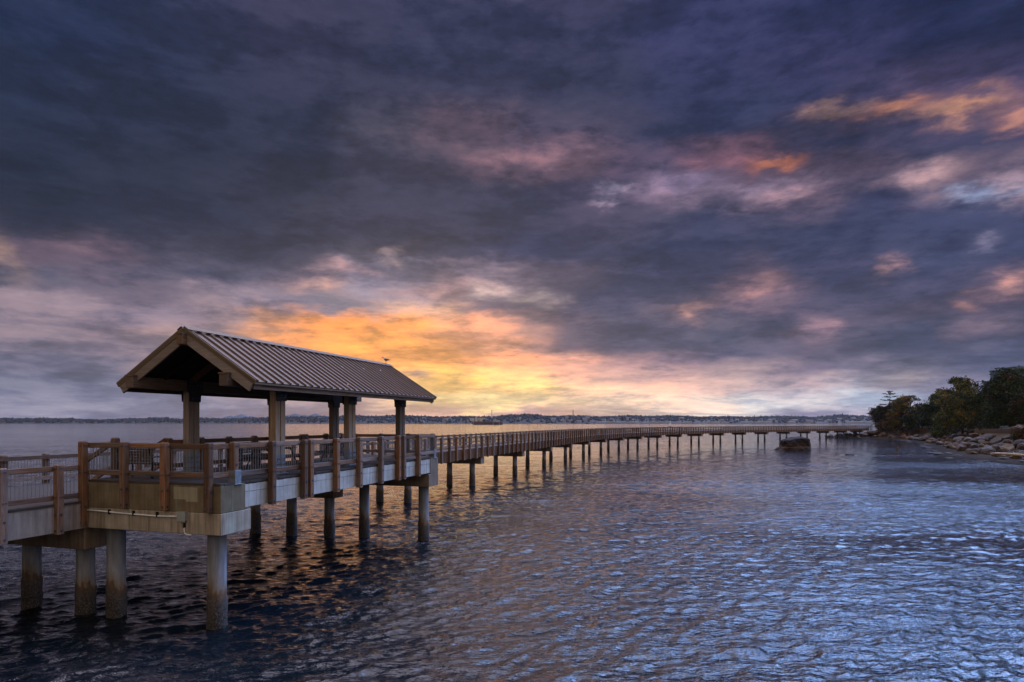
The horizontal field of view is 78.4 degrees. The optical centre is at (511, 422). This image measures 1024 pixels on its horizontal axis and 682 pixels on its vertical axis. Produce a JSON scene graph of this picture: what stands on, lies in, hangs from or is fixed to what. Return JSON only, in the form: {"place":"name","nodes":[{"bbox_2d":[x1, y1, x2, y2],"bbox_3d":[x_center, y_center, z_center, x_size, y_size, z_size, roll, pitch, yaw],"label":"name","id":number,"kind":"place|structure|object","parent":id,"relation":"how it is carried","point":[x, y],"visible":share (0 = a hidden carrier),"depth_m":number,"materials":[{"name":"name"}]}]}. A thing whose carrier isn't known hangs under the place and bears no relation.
{"place":"outdoors","nodes":[
{"label":"outdoors","id":0,"kind":"place"},
{"bbox_2d":[224,414,252,417],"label":"mountain range","id":1,"kind":"structure","parent":0,"point":[240,416],"depth_m":5155.48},
{"bbox_2d":[287,414,328,416],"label":"mountain range","id":2,"kind":"structure","parent":0,"point":[298,415],"depth_m":5170.30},
{"bbox_2d":[0,417,869,423],"bbox_3d":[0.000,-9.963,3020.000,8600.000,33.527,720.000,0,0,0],"label":"hills","id":3,"kind":"structure","parent":0,"point":[524,421],"depth_m":2757.33,"materials":[{"name":"grey"}]},
{"bbox_2d":[0,412,976,422],"bbox_3d":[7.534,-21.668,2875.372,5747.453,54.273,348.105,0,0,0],"label":"woods","id":4,"kind":"object","parent":3,"relation":"on","point":[674,418],"visible":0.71,"depth_m":2878.14,"materials":[{"name":"plant"}]},
{"bbox_2d":[845,421,863,422],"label":"boat shed","id":5,"kind":"object","parent":3,"relation":"on","point":[854,422],"visible":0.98,"depth_m":2700.86,"materials":[{"name":"grey"}]},
{"bbox_2d":[0,424,1023,681],"bbox_3d":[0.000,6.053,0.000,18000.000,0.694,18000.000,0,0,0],"label":"water","id":6,"kind":"structure","parent":0,"point":[730,558],"depth_m":23.65,"materials":[{"name":"blue liquid"}]},
{"bbox_2d":[87,455,437,629],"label":"pier platform","id":7,"kind":"structure","parent":6,"relation":"in","point":[186,515],"depth_m":18.22,"materials":[{"name":"grey concrete"}]},
{"bbox_2d":[114,448,158,478],"bbox_3d":[-11.257,1.203,19.051,1.450,0.958,0.634,0,0,17],"label":"park bench","id":8,"kind":"object","parent":7,"relation":"on","point":[151,462],"visible":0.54,"depth_m":18.75,"materials":[{"name":"brown wood"}]},
{"bbox_2d":[227,441,267,467],"bbox_3d":[-10.036,1.203,24.007,0.635,0.958,1.800,0,0,17],"label":"park bench","id":9,"kind":"object","parent":7,"relation":"on","point":[242,450],"visible":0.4,"depth_m":24.04,"materials":[{"name":"brown wood"}]},
{"bbox_2d":[78,433,436,525],"bbox_3d":[-8.066,1.745,24.734,5.168,2.551,14.959,0,0,17],"label":"platform railing","id":10,"kind":"object","parent":7,"relation":"on","point":[306,443],"visible":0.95,"depth_m":18.91,"materials":[{"name":"brown wood"}]},
{"bbox_2d":[239,447,299,468],"bbox_3d":[-8.763,1.305,22.994,1.530,0.770,1.800,0,0,17],"label":"picnic table","id":11,"kind":"object","parent":7,"relation":"on","point":[262,449],"visible":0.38,"depth_m":22.47,"materials":[{"name":"brown wood"}]},
{"bbox_2d":[116,326,436,473],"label":"pavilion","id":12,"kind":"structure","parent":7,"relation":"on","point":[191,366],"depth_m":21.40,"materials":[{"name":"metal"}]},
{"bbox_2d":[315,443,366,461],"bbox_3d":[-7.430,1.305,27.397,1.530,0.770,1.800,0,0,17],"label":"picnic table","id":13,"kind":"object","parent":7,"relation":"on","point":[323,451],"visible":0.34,"depth_m":26.84,"materials":[{"name":"brown wood"}]},
{"bbox_2d":[8,428,867,614],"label":"boardwalk","id":14,"kind":"structure","parent":6,"relation":"in","point":[31,528],"depth_m":19.68,"materials":[{"name":"concrete"}]},
{"bbox_2d":[0,465,78,544],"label":"boardwalk railing","id":15,"kind":"object","parent":14,"relation":"attached to","point":[58,497],"visible":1,"depth_m":17.27,"materials":[{"name":"brown wood"}]},
{"bbox_2d":[88,438,165,478],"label":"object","id":16,"kind":"structure","parent":14,"relation":"on","point":[93,456],"depth_m":19.51,"materials":[{"name":"brown wood"}]},
{"bbox_2d":[0,425,855,483],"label":"boardwalk railing","id":17,"kind":"object","parent":14,"relation":"on","point":[44,457],"visible":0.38,"depth_m":29.45,"materials":[{"name":"brown wood"}]},
{"bbox_2d":[364,425,868,463],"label":"boardwalk railing","id":18,"kind":"object","parent":14,"relation":"on","point":[619,432],"visible":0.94,"depth_m":79.63,"materials":[{"name":"brown wood"}]},
{"bbox_2d":[472,416,502,424],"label":"barge","id":19,"kind":"object","parent":6,"relation":"on","point":[495,422],"visible":0.97,"depth_m":1563.35},
{"bbox_2d":[574,423,875,423],"bbox_3d":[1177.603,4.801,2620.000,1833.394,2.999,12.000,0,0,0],"label":"breakwater","id":20,"kind":"object","parent":6,"relation":"in","point":[727,423],"visible":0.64,"depth_m":2616.48,"materials":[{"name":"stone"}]},
{"bbox_2d":[774,436,810,449],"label":"sea rock","id":21,"kind":"object","parent":6,"relation":"in","point":[797,443],"visible":0.95,"depth_m":130.70,"materials":[{"name":"brown stone"}]},
{"bbox_2d":[0,0,1023,419],"label":"sky","id":22,"kind":"structure","parent":0,"point":[700,208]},
{"bbox_2d":[828,424,1023,464],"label":"terrain","id":23,"kind":"structure","parent":0,"point":[996,440],"depth_m":129.70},
{"bbox_2d":[867,430,879,436],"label":"boulder","id":24,"kind":"object","parent":23,"relation":"on","point":[871,433],"visible":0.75,"depth_m":229.40,"materials":[{"name":"stone"}]},
{"bbox_2d":[867,404,888,424],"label":"shrub","id":25,"kind":"object","parent":23,"relation":"on","point":[878,410],"visible":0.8,"depth_m":234.00,"materials":[{"name":"green plant"}]},
{"bbox_2d":[873,420,887,429],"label":"shrub","id":26,"kind":"object","parent":23,"relation":"on","point":[878,426],"visible":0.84,"depth_m":232.48,"materials":[{"name":"green plant"}]},
{"bbox_2d":[876,403,893,421],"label":"shrub","id":27,"kind":"object","parent":23,"relation":"on","point":[887,416],"visible":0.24,"depth_m":233.10,"materials":[{"name":"green plant"}]},
{"bbox_2d":[880,391,897,421],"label":"conifer tree","id":28,"kind":"object","parent":23,"relation":"on","point":[889,393],"visible":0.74,"depth_m":232.39,"materials":[{"name":"green plant"}]},
{"bbox_2d":[885,395,922,428],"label":"autumn tree","id":29,"kind":"object","parent":23,"relation":"on","point":[901,406],"visible":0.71,"depth_m":223.29,"materials":[{"name":"green plant"}]},
{"bbox_2d":[901,402,929,430],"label":"broadleaf tree","id":30,"kind":"object","parent":23,"relation":"on","point":[913,421],"visible":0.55,"depth_m":219.72,"materials":[{"name":"green plant"}]},
{"bbox_2d":[920,428,928,432],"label":"boulder","id":31,"kind":"object","parent":23,"relation":"on","point":[924,430],"visible":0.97,"depth_m":215.77,"materials":[{"name":"stone"}]},
{"bbox_2d":[918,403,939,428],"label":"shrub","id":32,"kind":"object","parent":23,"relation":"on","point":[924,420],"visible":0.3,"depth_m":216.54,"materials":[{"name":"green plant"}]},
{"bbox_2d":[921,391,940,426],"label":"broadleaf tree","id":33,"kind":"object","parent":23,"relation":"on","point":[928,409],"visible":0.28,"depth_m":211.39,"materials":[{"name":"green plant"}]},
{"bbox_2d":[928,387,948,422],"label":"broadleaf tree","id":34,"kind":"object","parent":23,"relation":"on","point":[934,407],"visible":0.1,"depth_m":204.40,"materials":[{"name":"green plant"}]},
{"bbox_2d":[935,441,943,444],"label":"boulder","id":35,"kind":"object","parent":23,"relation":"on","point":[939,443],"visible":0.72,"depth_m":153.06,"materials":[{"name":"stone"}]},
{"bbox_2d":[929,427,953,438],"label":"shrub","id":36,"kind":"object","parent":23,"relation":"on","point":[940,433],"visible":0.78,"depth_m":181.27,"materials":[{"name":"green plant"}]},
{"bbox_2d":[933,375,974,431],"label":"broadleaf tree","id":37,"kind":"object","parent":23,"relation":"on","point":[951,380],"visible":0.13,"depth_m":185.79,"materials":[{"name":"green plant"}]},
{"bbox_2d":[926,377,984,435],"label":"maple tree","id":38,"kind":"object","parent":23,"relation":"on","point":[956,416],"visible":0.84,"depth_m":170.02,"materials":[{"name":"green plant"}]},
{"bbox_2d":[952,437,962,441],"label":"boulder","id":39,"kind":"object","parent":23,"relation":"on","point":[955,439],"visible":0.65,"depth_m":159.31,"materials":[{"name":"stone"}]},
{"bbox_2d":[956,445,965,450],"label":"boulder","id":40,"kind":"object","parent":23,"relation":"on","point":[960,448],"visible":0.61,"depth_m":119.23,"materials":[{"name":"stone"}]},
{"bbox_2d":[965,442,976,447],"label":"boulder","id":41,"kind":"object","parent":23,"relation":"on","point":[968,445],"visible":0.45,"depth_m":130.76,"materials":[{"name":"stone"}]},
{"bbox_2d":[966,448,979,453],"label":"boulder","id":42,"kind":"object","parent":23,"relation":"on","point":[974,450],"visible":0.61,"depth_m":105.75,"materials":[{"name":"stone"}]},
{"bbox_2d":[968,433,979,437],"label":"boulder","id":43,"kind":"object","parent":23,"relation":"on","point":[972,435],"visible":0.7,"depth_m":155.86,"materials":[{"name":"stone"}]},
{"bbox_2d":[971,444,978,448],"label":"boulder","id":44,"kind":"object","parent":23,"relation":"on","point":[973,446],"visible":0.62,"depth_m":126.12,"materials":[{"name":"stone"}]},
{"bbox_2d":[960,380,997,424],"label":"broadleaf tree","id":45,"kind":"object","parent":23,"relation":"on","point":[979,402],"visible":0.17,"depth_m":167.41,"materials":[{"name":"green plant"}]},
{"bbox_2d":[980,447,995,453],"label":"boulder","id":46,"kind":"object","parent":23,"relation":"on","point":[986,449],"visible":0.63,"depth_m":104.04,"materials":[{"name":"stone"}]},
{"bbox_2d":[984,435,992,440],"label":"boulder","id":47,"kind":"object","parent":23,"relation":"on","point":[989,437],"visible":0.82,"depth_m":134.69,"materials":[{"name":"stone"}]},
{"bbox_2d":[978,404,1004,428],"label":"shrub","id":48,"kind":"object","parent":23,"relation":"on","point":[988,421],"visible":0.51,"depth_m":157.12,"materials":[{"name":"green plant"}]},
{"bbox_2d":[980,428,1016,433],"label":"railway track","id":49,"kind":"structure","parent":23,"relation":"on","point":[1002,431],"depth_m":124.76,"materials":[{"name":"metal"}]},
{"bbox_2d":[978,365,1023,427],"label":"broadleaf tree","id":50,"kind":"object","parent":23,"relation":"on","point":[998,388],"visible":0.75,"depth_m":141.65,"materials":[{"name":"green plant"}]},
{"bbox_2d":[997,449,1011,452],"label":"boulder","id":51,"kind":"object","parent":23,"relation":"on","point":[1004,450],"visible":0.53,"depth_m":100.86,"materials":[{"name":"stone"}]},
{"bbox_2d":[990,452,1023,455],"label":"driftwood log","id":52,"kind":"object","parent":23,"relation":"on","point":[1012,454],"visible":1,"depth_m":94.01,"materials":[{"name":"grey wood"}]},
{"bbox_2d":[1002,439,1011,443],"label":"boulder","id":53,"kind":"object","parent":23,"relation":"on","point":[1006,441],"visible":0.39,"depth_m":113.71,"materials":[{"name":"stone"}]},
{"bbox_2d":[1000,444,1014,450],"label":"boulder","id":54,"kind":"object","parent":23,"relation":"on","point":[1011,447],"visible":0.6,"depth_m":102.96,"materials":[{"name":"stone"}]},
{"bbox_2d":[1001,408,1023,426],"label":"shrub","id":55,"kind":"object","parent":23,"relation":"on","point":[1009,419],"visible":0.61,"depth_m":138.75,"materials":[{"name":"green plant"}]},
{"bbox_2d":[1005,381,1023,427],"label":"broadleaf tree","id":56,"kind":"object","parent":23,"relation":"on","point":[1017,400],"visible":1,"depth_m":118.60,"materials":[{"name":"green plant"}]},
{"bbox_2d":[1009,455,1020,458],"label":"boulder","id":57,"kind":"object","parent":23,"relation":"on","point":[1015,457],"visible":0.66,"depth_m":93.91,"materials":[{"name":"stone"}]},
{"bbox_2d":[1009,426,1023,442],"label":"shrub","id":58,"kind":"object","parent":23,"relation":"on","point":[1018,434],"visible":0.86,"depth_m":104.90,"materials":[{"name":"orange plant"}]},
{"bbox_2d":[1012,439,1023,447],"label":"boulder","id":59,"kind":"object","parent":23,"relation":"on","point":[1015,443],"visible":0.62,"depth_m":103.06,"materials":[{"name":"stone"}]},
{"bbox_2d":[1016,443,1023,449],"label":"boulder","id":60,"kind":"object","parent":23,"relation":"on","point":[1020,446],"visible":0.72,"depth_m":100.69,"materials":[{"name":"stone"}]}
]}

